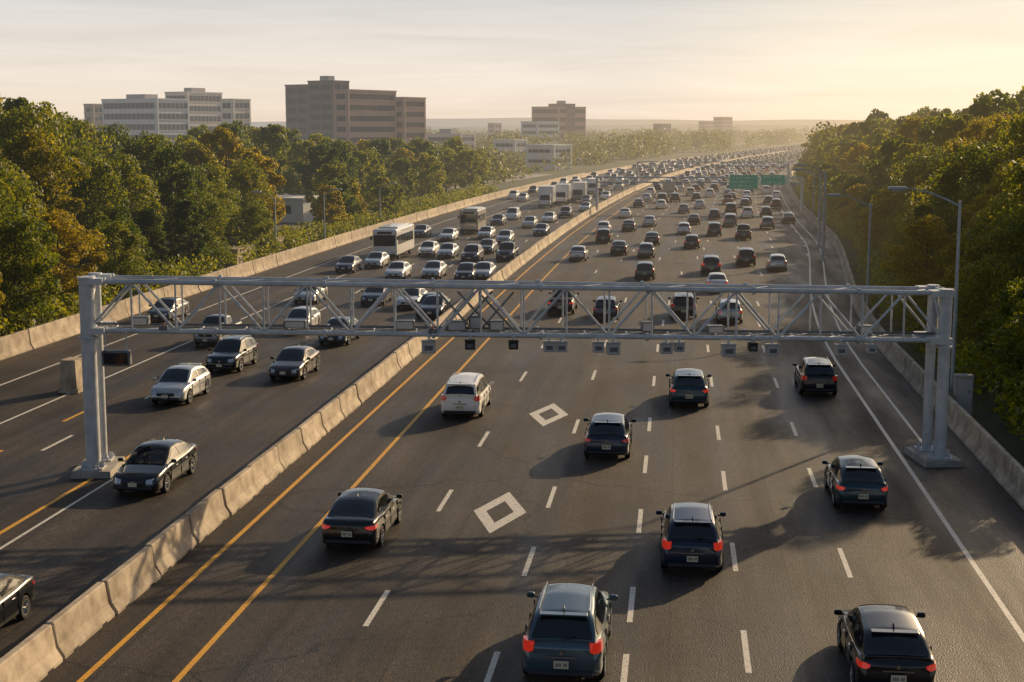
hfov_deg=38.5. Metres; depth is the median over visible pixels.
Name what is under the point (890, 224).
tree
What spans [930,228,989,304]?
tree
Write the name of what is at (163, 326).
warning lamp
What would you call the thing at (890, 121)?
tree
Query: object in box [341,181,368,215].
tree
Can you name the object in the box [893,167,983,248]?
tree
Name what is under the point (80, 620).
concrete barrier
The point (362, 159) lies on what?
tree
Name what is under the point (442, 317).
concrete barrier
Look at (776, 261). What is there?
hatchback
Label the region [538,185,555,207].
box truck
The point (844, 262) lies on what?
concrete barrier
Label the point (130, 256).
tree
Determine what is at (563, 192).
box truck
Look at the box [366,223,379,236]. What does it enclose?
concrete barrier
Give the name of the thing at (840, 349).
toll camera
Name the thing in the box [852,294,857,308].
concrete barrier
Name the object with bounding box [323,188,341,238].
street lamp
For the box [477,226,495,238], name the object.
sedan
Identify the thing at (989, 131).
tree
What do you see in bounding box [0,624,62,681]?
concrete barrier
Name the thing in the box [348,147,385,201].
tree
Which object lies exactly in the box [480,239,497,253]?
sedan
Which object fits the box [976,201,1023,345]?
tree
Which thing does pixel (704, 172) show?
suv
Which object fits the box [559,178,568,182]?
minivan
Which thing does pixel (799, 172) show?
tree
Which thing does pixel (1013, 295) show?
tree
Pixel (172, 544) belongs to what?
concrete barrier
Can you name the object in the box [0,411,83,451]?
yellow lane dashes
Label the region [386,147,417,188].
tree
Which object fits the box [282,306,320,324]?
hatchback
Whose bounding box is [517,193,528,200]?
hatchback
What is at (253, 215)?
tree
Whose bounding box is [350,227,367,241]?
concrete barrier
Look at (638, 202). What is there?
sedan
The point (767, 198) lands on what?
hatchback
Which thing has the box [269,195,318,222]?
warehouse
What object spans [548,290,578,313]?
pickup truck
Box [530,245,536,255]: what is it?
concrete barrier
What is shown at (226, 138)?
tree
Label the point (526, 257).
concrete barrier
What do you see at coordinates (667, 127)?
office building
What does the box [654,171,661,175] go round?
sedan
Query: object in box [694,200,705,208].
sedan
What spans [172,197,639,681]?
road marking
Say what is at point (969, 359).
undergrowth
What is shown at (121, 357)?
hanging display
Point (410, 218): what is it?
concrete barrier
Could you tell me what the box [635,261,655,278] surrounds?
hatchback
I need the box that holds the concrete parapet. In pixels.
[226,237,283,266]
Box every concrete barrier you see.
[0,330,32,359]
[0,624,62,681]
[26,313,79,348]
[46,582,114,659]
[101,547,160,614]
[102,300,128,320]
[123,288,163,315]
[145,515,196,575]
[162,285,199,297]
[184,489,228,543]
[198,269,226,291]
[218,466,259,515]
[224,261,254,276]
[246,446,283,489]
[251,254,277,273]
[273,429,306,469]
[275,247,299,265]
[296,412,325,450]
[297,242,318,258]
[315,236,336,252]
[317,398,344,432]
[334,232,352,246]
[336,385,360,417]
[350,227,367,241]
[353,373,375,403]
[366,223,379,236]
[368,363,388,390]
[380,220,392,225]
[381,353,400,379]
[392,216,405,222]
[393,343,411,368]
[405,213,417,222]
[405,337,421,359]
[416,210,427,220]
[427,207,437,217]
[434,314,445,325]
[437,205,447,214]
[443,308,455,319]
[446,203,456,211]
[453,302,464,319]
[454,200,464,209]
[459,298,470,313]
[464,198,473,206]
[467,291,476,308]
[472,196,480,204]
[480,194,488,202]
[488,192,495,200]
[490,274,497,280]
[494,191,502,198]
[495,270,503,280]
[500,266,508,280]
[502,189,508,196]
[505,263,512,275]
[509,260,517,272]
[513,256,521,268]
[519,254,525,265]
[520,185,527,191]
[522,251,529,262]
[526,248,533,259]
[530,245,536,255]
[534,243,539,253]
[537,240,542,250]
[541,238,546,248]
[544,236,549,245]
[547,234,552,243]
[550,232,555,241]
[825,228,831,238]
[829,231,834,242]
[832,234,837,245]
[834,238,840,249]
[836,242,842,254]
[838,246,844,259]
[840,251,845,263]
[841,255,847,270]
[843,261,849,275]
[844,267,850,283]
[846,273,853,284]
[849,280,855,296]
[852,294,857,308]
[855,296,865,318]
[860,305,873,323]
[869,316,881,342]
[875,327,890,356]
[886,342,909,374]
[902,357,924,393]
[919,380,949,411]
[947,396,975,442]
[964,420,1004,475]
[993,450,1023,509]
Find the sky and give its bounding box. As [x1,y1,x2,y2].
[0,0,1023,121]
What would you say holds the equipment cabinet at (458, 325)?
on the overhead gantry at (98, 461)
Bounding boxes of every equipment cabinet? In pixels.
[130,315,150,325]
[283,319,306,327]
[396,319,414,329]
[439,292,474,331]
[457,291,492,329]
[478,292,514,331]
[640,321,653,331]
[705,324,723,332]
[856,324,873,333]
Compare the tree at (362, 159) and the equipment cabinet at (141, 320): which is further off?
the tree at (362, 159)
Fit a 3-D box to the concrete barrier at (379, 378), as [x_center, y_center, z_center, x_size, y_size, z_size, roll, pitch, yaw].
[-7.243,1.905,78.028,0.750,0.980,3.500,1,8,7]
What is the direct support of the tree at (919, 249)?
on the ground
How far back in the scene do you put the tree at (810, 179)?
276.62 m
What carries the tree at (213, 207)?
on the ground
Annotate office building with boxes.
[83,88,250,145]
[426,129,475,149]
[487,123,501,138]
[493,139,527,159]
[520,121,559,143]
[525,144,572,169]
[653,124,670,142]
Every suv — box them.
[206,335,257,371]
[461,244,483,261]
[508,190,519,198]
[522,582,617,677]
[528,185,538,193]
[558,206,572,217]
[595,228,612,242]
[600,180,609,187]
[619,169,626,174]
[643,172,650,178]
[646,187,655,195]
[648,168,655,172]
[654,184,662,191]
[656,502,725,569]
[668,292,698,317]
[670,193,680,201]
[686,187,695,195]
[695,172,702,176]
[701,254,720,273]
[702,170,708,175]
[705,188,714,196]
[707,222,721,235]
[710,183,718,190]
[736,247,755,264]
[741,206,753,217]
[760,216,774,228]
[762,185,770,193]
[770,198,781,208]
[793,357,837,394]
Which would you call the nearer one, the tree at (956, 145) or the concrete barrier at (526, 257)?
the tree at (956, 145)
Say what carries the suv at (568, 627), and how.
on the road
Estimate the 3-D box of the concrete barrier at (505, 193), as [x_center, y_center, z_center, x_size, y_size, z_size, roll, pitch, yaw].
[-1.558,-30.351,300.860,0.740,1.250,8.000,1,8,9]
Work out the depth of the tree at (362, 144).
285.21 m
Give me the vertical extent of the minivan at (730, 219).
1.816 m
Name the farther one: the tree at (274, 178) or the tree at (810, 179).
the tree at (810, 179)
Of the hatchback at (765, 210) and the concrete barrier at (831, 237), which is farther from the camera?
the hatchback at (765, 210)
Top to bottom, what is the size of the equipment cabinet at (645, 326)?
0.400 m
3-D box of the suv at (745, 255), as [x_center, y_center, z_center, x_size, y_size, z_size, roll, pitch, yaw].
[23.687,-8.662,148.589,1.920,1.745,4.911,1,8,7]
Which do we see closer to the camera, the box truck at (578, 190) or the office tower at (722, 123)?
the box truck at (578, 190)
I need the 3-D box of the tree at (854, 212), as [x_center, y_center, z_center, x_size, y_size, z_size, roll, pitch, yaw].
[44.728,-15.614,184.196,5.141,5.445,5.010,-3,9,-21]
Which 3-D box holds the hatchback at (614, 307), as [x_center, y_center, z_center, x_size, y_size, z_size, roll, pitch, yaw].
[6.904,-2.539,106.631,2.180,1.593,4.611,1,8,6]
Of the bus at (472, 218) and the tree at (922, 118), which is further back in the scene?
the tree at (922, 118)
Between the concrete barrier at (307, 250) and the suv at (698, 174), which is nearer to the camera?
the concrete barrier at (307, 250)
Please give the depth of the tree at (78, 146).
135.10 m
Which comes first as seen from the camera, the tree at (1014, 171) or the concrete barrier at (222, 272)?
the tree at (1014, 171)
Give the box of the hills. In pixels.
[59,118,864,136]
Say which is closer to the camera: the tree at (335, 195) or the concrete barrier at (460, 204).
the tree at (335, 195)
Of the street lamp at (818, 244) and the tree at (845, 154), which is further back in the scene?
the tree at (845, 154)
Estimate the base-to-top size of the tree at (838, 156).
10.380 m
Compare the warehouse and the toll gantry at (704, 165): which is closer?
the warehouse
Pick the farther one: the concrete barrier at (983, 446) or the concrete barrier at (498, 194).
the concrete barrier at (498, 194)
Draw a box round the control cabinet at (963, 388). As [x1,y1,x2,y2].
[953,373,973,415]
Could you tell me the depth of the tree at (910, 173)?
149.48 m
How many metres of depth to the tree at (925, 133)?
189.88 m
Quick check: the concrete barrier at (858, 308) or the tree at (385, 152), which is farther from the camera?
the tree at (385, 152)
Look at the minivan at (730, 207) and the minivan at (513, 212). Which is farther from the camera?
the minivan at (730, 207)
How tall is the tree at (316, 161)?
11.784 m
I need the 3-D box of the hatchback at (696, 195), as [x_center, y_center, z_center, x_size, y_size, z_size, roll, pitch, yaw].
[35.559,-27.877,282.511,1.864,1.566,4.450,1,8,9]
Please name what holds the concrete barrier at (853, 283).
on the road
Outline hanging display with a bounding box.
[101,331,131,366]
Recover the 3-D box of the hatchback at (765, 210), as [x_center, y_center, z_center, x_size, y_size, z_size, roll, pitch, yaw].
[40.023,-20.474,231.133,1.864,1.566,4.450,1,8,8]
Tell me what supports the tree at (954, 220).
on the ground
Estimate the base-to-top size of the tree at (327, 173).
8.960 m
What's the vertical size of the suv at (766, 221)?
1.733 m
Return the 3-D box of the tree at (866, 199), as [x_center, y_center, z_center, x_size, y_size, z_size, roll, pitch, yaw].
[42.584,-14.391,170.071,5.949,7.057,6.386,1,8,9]
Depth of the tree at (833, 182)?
216.23 m
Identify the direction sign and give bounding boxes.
[729,175,757,188]
[761,175,785,184]
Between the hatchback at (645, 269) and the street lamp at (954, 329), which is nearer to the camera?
the street lamp at (954, 329)
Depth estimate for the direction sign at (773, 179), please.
239.04 m
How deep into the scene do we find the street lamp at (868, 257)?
105.16 m
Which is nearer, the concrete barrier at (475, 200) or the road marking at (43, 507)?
the road marking at (43, 507)
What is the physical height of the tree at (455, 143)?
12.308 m
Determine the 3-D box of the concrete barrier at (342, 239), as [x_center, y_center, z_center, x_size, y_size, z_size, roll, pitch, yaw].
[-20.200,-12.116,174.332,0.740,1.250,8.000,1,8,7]
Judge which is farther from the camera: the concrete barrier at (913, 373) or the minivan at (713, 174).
the minivan at (713, 174)
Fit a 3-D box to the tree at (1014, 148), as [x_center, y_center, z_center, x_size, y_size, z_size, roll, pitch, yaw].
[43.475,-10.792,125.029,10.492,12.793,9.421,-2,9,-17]
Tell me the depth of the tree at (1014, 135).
108.19 m
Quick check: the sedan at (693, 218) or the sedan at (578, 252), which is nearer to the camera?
the sedan at (578, 252)
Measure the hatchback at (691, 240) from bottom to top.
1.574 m
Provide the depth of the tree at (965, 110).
256.90 m
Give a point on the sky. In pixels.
(741, 60)
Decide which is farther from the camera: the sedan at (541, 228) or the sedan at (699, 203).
the sedan at (699, 203)
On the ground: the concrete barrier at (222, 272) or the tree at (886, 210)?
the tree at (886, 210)
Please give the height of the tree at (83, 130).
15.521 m
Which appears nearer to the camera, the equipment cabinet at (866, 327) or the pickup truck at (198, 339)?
the equipment cabinet at (866, 327)
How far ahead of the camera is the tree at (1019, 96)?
207.17 m
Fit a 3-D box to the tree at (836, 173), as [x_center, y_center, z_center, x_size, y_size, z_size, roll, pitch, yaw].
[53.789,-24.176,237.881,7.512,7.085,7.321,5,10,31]
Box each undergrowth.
[0,182,497,336]
[796,180,1023,449]
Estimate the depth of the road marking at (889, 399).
83.39 m
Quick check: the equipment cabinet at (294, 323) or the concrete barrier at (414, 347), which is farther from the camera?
the concrete barrier at (414, 347)
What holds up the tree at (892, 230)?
on the ground
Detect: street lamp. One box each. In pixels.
[252,191,276,252]
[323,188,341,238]
[379,183,395,221]
[792,169,814,229]
[795,168,821,247]
[796,164,826,260]
[827,194,871,306]
[887,186,961,397]
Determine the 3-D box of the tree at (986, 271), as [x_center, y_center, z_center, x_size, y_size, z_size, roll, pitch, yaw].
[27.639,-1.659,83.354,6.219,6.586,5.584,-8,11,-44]
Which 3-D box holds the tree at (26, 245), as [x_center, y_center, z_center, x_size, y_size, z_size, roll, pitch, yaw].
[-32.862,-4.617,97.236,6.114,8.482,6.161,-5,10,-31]
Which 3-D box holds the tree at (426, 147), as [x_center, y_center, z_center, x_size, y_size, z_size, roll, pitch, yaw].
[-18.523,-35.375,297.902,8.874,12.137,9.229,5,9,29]
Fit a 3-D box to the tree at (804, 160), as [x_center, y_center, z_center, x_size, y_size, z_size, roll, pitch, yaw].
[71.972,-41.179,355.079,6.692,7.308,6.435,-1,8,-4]
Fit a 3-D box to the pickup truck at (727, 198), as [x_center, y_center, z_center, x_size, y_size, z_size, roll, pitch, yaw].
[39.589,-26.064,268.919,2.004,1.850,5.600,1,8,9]
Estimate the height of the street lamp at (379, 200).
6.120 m
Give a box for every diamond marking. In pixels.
[474,492,525,532]
[530,403,567,425]
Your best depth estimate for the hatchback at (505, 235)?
175.33 m
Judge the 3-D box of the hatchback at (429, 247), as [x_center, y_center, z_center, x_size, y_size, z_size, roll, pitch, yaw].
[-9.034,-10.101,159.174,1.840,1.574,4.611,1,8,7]
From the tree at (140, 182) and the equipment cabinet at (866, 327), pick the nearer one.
the equipment cabinet at (866, 327)
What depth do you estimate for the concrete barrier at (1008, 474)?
55.30 m
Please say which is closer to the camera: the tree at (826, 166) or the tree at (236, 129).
the tree at (236, 129)
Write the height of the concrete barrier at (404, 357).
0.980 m
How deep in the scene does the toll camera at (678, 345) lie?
58.18 m
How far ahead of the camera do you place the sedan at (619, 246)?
158.94 m
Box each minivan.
[441,372,493,415]
[505,207,520,219]
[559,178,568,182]
[591,172,598,177]
[657,193,667,202]
[688,175,695,181]
[710,172,717,178]
[723,213,736,225]
[725,202,736,213]
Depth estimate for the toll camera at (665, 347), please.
58.15 m
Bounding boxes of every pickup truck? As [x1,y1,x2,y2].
[193,314,241,344]
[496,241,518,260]
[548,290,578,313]
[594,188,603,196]
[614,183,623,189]
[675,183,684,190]
[722,194,732,203]
[735,224,751,239]
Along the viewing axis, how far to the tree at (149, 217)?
128.15 m
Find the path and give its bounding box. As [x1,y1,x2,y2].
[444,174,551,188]
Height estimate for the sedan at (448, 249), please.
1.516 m
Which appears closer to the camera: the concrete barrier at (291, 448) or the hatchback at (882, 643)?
the hatchback at (882, 643)
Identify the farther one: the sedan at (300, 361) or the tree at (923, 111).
the tree at (923, 111)
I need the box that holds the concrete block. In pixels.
[57,357,82,392]
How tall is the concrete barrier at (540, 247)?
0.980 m
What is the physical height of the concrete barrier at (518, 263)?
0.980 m
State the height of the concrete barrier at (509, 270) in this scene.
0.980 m
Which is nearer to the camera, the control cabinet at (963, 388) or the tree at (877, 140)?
the control cabinet at (963, 388)
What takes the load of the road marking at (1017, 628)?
on the road
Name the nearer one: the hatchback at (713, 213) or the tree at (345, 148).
the hatchback at (713, 213)
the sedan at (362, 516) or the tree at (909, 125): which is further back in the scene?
the tree at (909, 125)
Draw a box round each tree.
[0,94,11,137]
[0,100,98,221]
[0,158,65,281]
[0,165,33,285]
[0,207,61,330]
[0,272,5,313]
[1,97,33,152]
[2,125,91,266]
[13,209,109,315]
[35,145,128,267]
[46,111,120,162]
[69,139,110,269]
[78,219,149,301]
[82,151,167,265]
[89,203,152,274]
[91,122,136,161]
[109,130,183,238]
[128,208,170,273]
[131,138,189,218]
[145,143,210,259]
[159,199,213,269]
[165,165,219,228]
[166,191,230,259]
[174,134,211,166]
[179,144,230,198]
[187,124,209,139]
[190,136,220,169]
[190,162,242,232]
[193,125,254,200]
[202,197,249,261]
[215,158,272,236]
[218,144,269,202]
[219,120,252,162]
[228,200,275,255]
[233,153,286,232]
[241,131,248,148]
[241,146,277,208]
[245,126,285,168]
[246,124,304,194]
[276,139,320,194]
[283,127,301,185]
[297,132,346,192]
[299,141,349,199]
[304,163,360,212]
[310,184,348,223]
[326,178,362,222]
[329,139,360,195]
[339,140,357,153]
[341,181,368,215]
[347,150,386,201]
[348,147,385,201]
[350,139,384,180]
[359,176,395,209]
[361,137,404,200]
[364,184,405,217]
[383,158,419,201]
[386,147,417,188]
[388,137,408,173]
[389,181,406,202]
[406,137,444,196]
[411,152,447,197]
[428,148,453,193]
[439,135,473,189]
[439,146,466,191]
[451,149,489,188]
[461,150,491,185]
[794,153,807,175]
[795,162,811,180]
[796,156,811,167]
[801,160,824,182]
[804,171,817,193]
[807,136,829,149]
[807,168,839,199]
[809,162,836,195]
[811,138,839,164]
[814,146,829,160]
[817,170,847,196]
[818,174,856,208]
[821,140,865,168]
[827,179,852,215]
[830,147,842,169]
[832,121,862,142]
[834,124,848,136]
[836,176,872,222]
[838,134,860,146]
[839,142,872,176]
[839,183,870,222]
[840,152,865,169]
[846,156,869,183]
[848,154,871,183]
[848,199,862,219]
[854,187,882,234]
[855,117,882,140]
[857,187,905,240]
[857,197,898,251]
[859,128,890,147]
[863,145,881,178]
[863,147,886,187]
[864,135,911,188]
[866,108,888,131]
[868,154,886,187]
[871,133,884,147]
[876,118,888,125]
[878,199,911,253]
[879,142,938,188]
[879,200,931,259]
[880,131,898,143]
[880,214,964,307]
[881,145,944,200]
[883,118,897,128]
[888,116,915,132]
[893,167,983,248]
[894,147,949,202]
[895,116,932,145]
[895,213,947,279]
[899,116,928,129]
[902,140,1003,269]
[902,216,967,282]
[906,113,974,158]
[911,106,931,117]
[913,147,968,202]
[914,137,978,199]
[916,116,955,145]
[926,108,951,119]
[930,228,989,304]
[944,234,1015,342]
[950,109,961,116]
[950,175,1021,239]
[952,253,1023,344]
[953,104,983,119]
[957,116,995,143]
[961,159,1021,242]
[963,156,1023,253]
[968,89,1019,125]
[968,118,1021,155]
[975,276,1023,369]
[976,144,1016,172]
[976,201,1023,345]
[978,112,1019,148]
[981,299,1023,390]
[989,105,1023,125]
[989,112,1023,182]
[1012,86,1023,111]
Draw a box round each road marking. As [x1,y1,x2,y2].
[0,156,729,423]
[0,192,537,385]
[0,454,130,533]
[0,478,112,549]
[76,175,678,681]
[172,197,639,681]
[774,166,1023,641]
[780,172,921,442]
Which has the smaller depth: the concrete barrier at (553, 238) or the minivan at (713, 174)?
the concrete barrier at (553, 238)
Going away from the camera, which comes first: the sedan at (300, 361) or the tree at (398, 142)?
the sedan at (300, 361)
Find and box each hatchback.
[150,362,210,403]
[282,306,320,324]
[415,291,443,316]
[418,240,439,255]
[454,262,476,279]
[496,230,514,242]
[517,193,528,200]
[522,216,537,227]
[583,412,635,457]
[593,296,621,318]
[596,221,611,232]
[600,191,610,198]
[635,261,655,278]
[637,242,654,257]
[656,199,666,208]
[666,368,710,405]
[668,167,674,171]
[677,222,690,233]
[683,179,690,184]
[684,234,699,247]
[691,192,701,200]
[692,184,700,190]
[708,209,720,218]
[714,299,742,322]
[739,198,749,206]
[742,190,751,197]
[743,196,751,204]
[760,206,771,216]
[763,195,772,203]
[766,253,786,270]
[771,191,780,198]
[822,455,887,507]
[834,604,935,681]
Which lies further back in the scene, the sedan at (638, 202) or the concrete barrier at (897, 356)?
the sedan at (638, 202)
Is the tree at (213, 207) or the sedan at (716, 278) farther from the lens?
the tree at (213, 207)
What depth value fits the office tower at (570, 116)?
896.94 m
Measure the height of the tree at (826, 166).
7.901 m
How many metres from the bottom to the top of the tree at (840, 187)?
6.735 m
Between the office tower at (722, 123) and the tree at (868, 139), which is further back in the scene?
the office tower at (722, 123)
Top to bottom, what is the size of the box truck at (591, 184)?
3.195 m
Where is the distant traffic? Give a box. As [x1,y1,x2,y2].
[663,143,809,165]
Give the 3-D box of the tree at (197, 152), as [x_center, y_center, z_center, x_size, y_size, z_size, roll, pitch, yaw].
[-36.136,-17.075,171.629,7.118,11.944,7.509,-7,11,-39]
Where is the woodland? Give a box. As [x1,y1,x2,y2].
[106,121,849,190]
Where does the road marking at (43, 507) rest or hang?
on the road
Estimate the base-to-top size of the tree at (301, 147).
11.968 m
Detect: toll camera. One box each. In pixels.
[421,334,435,353]
[464,334,475,349]
[508,335,518,349]
[542,335,554,351]
[555,335,567,351]
[592,336,604,352]
[605,336,620,354]
[659,336,673,353]
[673,337,685,351]
[720,337,736,356]
[747,338,758,351]
[764,338,779,355]
[834,339,847,354]
[865,339,877,353]
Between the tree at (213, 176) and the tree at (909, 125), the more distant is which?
the tree at (909, 125)
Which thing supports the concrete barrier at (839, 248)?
on the road
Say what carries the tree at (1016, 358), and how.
on the ground
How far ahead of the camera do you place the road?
54.68 m
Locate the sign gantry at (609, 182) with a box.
[595,176,803,212]
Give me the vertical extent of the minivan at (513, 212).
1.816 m
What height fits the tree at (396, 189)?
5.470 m
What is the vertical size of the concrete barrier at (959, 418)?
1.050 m
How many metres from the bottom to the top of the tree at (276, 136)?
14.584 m
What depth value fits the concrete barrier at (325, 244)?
166.12 m
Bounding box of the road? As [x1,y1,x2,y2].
[0,148,1023,681]
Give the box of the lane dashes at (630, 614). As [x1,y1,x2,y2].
[40,174,852,681]
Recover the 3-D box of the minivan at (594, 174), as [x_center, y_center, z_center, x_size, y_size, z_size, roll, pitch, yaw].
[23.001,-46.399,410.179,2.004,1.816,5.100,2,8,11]
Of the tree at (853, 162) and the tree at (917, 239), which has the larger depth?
the tree at (853, 162)
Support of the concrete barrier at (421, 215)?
on the road
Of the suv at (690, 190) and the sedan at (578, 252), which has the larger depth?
the suv at (690, 190)
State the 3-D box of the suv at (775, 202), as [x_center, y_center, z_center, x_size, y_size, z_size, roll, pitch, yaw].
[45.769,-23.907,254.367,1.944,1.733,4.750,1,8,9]
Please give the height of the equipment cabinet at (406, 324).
0.350 m
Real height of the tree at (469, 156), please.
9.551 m
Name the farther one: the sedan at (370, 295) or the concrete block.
the sedan at (370, 295)
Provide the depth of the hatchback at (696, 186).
324.36 m
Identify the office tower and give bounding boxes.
[284,76,425,148]
[531,101,585,143]
[699,117,731,140]
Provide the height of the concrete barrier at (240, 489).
0.980 m
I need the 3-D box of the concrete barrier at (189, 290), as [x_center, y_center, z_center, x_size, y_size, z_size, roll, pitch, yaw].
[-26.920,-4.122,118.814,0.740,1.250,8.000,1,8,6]
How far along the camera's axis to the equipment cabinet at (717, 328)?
59.06 m
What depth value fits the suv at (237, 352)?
82.93 m
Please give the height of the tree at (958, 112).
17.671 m
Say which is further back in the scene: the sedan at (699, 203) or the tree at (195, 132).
the sedan at (699, 203)
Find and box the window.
[285,205,290,213]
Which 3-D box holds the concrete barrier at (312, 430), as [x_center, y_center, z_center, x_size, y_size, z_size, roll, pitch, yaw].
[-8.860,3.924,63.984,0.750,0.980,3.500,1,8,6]
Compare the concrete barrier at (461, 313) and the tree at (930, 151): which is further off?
the tree at (930, 151)
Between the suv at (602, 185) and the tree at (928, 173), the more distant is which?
the suv at (602, 185)
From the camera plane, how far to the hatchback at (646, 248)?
155.53 m
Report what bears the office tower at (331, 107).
on the ground
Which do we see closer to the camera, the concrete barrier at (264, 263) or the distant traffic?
the concrete barrier at (264, 263)
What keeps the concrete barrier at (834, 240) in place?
on the road
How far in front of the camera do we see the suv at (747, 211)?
225.66 m
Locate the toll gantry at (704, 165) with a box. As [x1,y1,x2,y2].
[636,161,789,189]
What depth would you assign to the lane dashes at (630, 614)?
47.51 m
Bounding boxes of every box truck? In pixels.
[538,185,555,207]
[554,183,570,204]
[571,181,586,201]
[587,178,599,193]
[663,183,674,192]
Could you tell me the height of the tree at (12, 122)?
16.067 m
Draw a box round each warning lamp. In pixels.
[158,323,167,329]
[428,326,436,332]
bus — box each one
[370,223,413,258]
[458,207,485,232]
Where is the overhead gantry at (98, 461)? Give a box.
[71,272,962,478]
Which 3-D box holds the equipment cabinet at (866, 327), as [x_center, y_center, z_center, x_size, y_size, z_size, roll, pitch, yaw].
[14.417,-0.475,59.908,0.600,0.350,0.520,0,8,-3]
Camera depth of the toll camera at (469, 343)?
57.68 m
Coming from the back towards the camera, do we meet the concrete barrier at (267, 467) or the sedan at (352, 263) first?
the sedan at (352, 263)
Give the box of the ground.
[0,138,1023,466]
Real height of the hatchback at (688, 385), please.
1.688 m
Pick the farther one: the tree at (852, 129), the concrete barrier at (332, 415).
the tree at (852, 129)
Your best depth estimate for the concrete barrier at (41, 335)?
94.51 m
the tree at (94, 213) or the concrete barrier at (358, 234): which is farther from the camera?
the concrete barrier at (358, 234)
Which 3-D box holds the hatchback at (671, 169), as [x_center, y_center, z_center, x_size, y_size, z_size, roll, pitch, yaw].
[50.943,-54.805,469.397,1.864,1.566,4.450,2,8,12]
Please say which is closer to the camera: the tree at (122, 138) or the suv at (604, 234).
the tree at (122, 138)
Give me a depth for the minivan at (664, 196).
273.33 m
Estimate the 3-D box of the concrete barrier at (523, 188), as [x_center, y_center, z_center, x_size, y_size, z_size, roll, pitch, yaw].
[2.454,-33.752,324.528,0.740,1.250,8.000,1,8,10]
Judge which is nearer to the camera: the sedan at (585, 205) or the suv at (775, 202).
the sedan at (585, 205)
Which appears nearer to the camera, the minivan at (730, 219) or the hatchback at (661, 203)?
the minivan at (730, 219)
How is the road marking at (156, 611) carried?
on the road
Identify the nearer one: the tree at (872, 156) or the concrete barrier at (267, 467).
the concrete barrier at (267, 467)
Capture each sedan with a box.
[0,572,35,626]
[113,437,197,491]
[146,296,189,320]
[269,344,319,378]
[293,287,327,303]
[318,316,359,344]
[322,487,402,546]
[335,255,362,272]
[360,288,392,304]
[364,251,389,267]
[385,261,411,278]
[396,288,427,308]
[414,224,431,236]
[418,294,450,317]
[421,260,446,278]
[437,243,458,257]
[439,228,458,240]
[474,261,496,277]
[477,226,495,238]
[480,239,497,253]
[490,214,506,224]
[533,223,549,235]
[542,212,556,222]
[569,245,588,260]
[579,202,591,210]
[580,195,591,202]
[610,240,628,254]
[618,208,631,217]
[622,219,636,230]
[633,198,644,206]
[641,193,651,200]
[642,215,656,226]
[644,231,660,244]
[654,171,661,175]
[667,191,675,195]
[678,204,689,212]
[687,213,700,224]
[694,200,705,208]
[705,272,727,283]
[723,189,731,195]
[728,192,736,199]
[781,212,794,222]
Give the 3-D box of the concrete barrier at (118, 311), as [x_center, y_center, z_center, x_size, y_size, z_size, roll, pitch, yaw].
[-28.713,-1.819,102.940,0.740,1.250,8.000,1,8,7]
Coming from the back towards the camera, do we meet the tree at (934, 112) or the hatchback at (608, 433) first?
the tree at (934, 112)
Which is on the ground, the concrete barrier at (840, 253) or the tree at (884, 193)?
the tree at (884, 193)
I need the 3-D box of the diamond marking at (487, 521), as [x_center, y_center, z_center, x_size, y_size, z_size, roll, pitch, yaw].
[-0.428,6.088,52.367,1.806,0.001,5.512,4,9,24]
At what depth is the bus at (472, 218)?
190.95 m
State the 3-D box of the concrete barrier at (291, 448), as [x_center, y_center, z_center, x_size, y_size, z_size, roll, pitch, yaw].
[-9.277,4.437,60.476,0.750,0.980,3.500,1,8,7]

